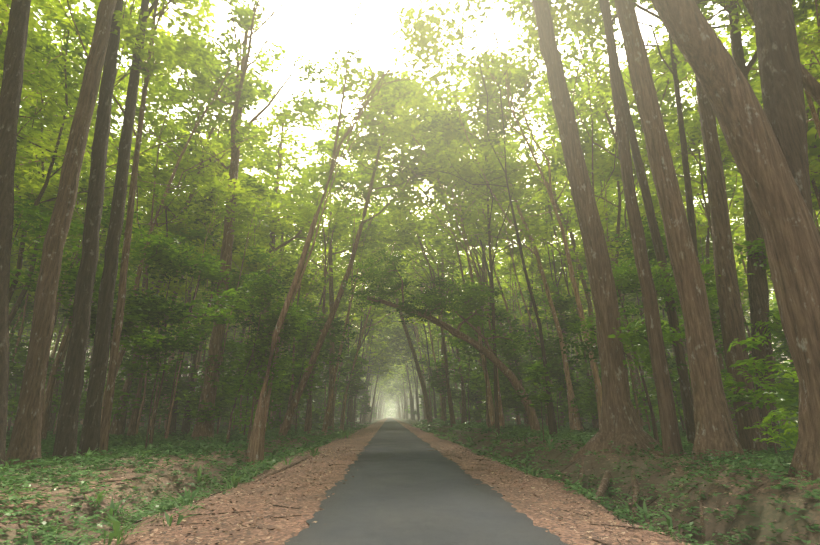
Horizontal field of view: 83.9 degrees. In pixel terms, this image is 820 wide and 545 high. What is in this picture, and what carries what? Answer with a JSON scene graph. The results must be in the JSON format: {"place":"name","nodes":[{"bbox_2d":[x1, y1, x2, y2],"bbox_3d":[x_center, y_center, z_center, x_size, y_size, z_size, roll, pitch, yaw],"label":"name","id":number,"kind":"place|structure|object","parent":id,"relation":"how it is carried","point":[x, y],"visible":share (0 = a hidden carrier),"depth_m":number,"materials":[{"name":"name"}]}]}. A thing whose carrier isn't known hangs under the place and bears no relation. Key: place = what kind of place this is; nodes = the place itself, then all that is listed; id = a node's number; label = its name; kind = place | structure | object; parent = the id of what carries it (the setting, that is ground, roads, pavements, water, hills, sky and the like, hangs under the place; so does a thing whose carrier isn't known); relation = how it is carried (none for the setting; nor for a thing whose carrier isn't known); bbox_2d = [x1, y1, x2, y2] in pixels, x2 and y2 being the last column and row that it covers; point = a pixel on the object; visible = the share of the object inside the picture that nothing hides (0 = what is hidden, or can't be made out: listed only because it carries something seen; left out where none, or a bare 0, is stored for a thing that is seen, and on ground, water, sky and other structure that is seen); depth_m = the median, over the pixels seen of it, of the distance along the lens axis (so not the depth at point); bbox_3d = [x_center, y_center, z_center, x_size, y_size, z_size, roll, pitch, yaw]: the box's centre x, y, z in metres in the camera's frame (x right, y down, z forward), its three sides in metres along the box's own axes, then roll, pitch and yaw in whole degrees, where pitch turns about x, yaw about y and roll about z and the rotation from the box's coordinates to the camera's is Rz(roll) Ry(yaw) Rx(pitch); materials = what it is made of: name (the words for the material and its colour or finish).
{"place":"outdoors","nodes":[
{"label":"outdoors","id":0,"kind":"place"},
{"bbox_2d":[0,417,819,544],"bbox_3d":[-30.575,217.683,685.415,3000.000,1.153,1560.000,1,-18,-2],"label":"ground","id":1,"kind":"structure","parent":0,"point":[789,524],"depth_m":8.92,"materials":[{"name":"brown soil"}]},
{"bbox_2d":[0,0,819,544],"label":"trees","id":2,"kind":"object","parent":1,"relation":"on","point":[768,146],"visible":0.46,"depth_m":16.62,"materials":[{"name":"brown plant"}]},
{"bbox_2d":[7,196,798,450],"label":"understory leaves","id":3,"kind":"object","parent":2,"relation":"attached to","point":[527,378],"visible":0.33,"depth_m":27.36,"materials":[{"name":"green plant"}]},
{"bbox_2d":[0,0,819,406],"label":"tree foliage","id":4,"kind":"object","parent":2,"relation":"attached to","point":[812,130],"visible":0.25,"depth_m":34.52,"materials":[{"name":"green plant"}]},
{"bbox_2d":[0,418,819,544],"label":"ground cover plants","id":5,"kind":"object","parent":1,"relation":"on","point":[201,446],"visible":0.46,"depth_m":11.69,"materials":[{"name":"green plant"}]},
{"bbox_2d":[0,436,819,544],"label":"fallen leaves","id":6,"kind":"object","parent":1,"relation":"on","point":[175,540],"visible":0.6,"depth_m":8.43,"materials":[{"name":"brown plant"}]},
{"bbox_2d":[0,0,819,416],"label":"sky","id":7,"kind":"structure","parent":0,"point":[332,19],"materials":[{"name":"white"}]},
{"bbox_2d":[284,417,567,544],"bbox_3d":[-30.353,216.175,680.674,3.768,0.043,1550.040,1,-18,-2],"label":"road","id":8,"kind":"structure","parent":0,"point":[403,486],"depth_m":7.79,"materials":[{"name":"grey asphalt"}]}
]}

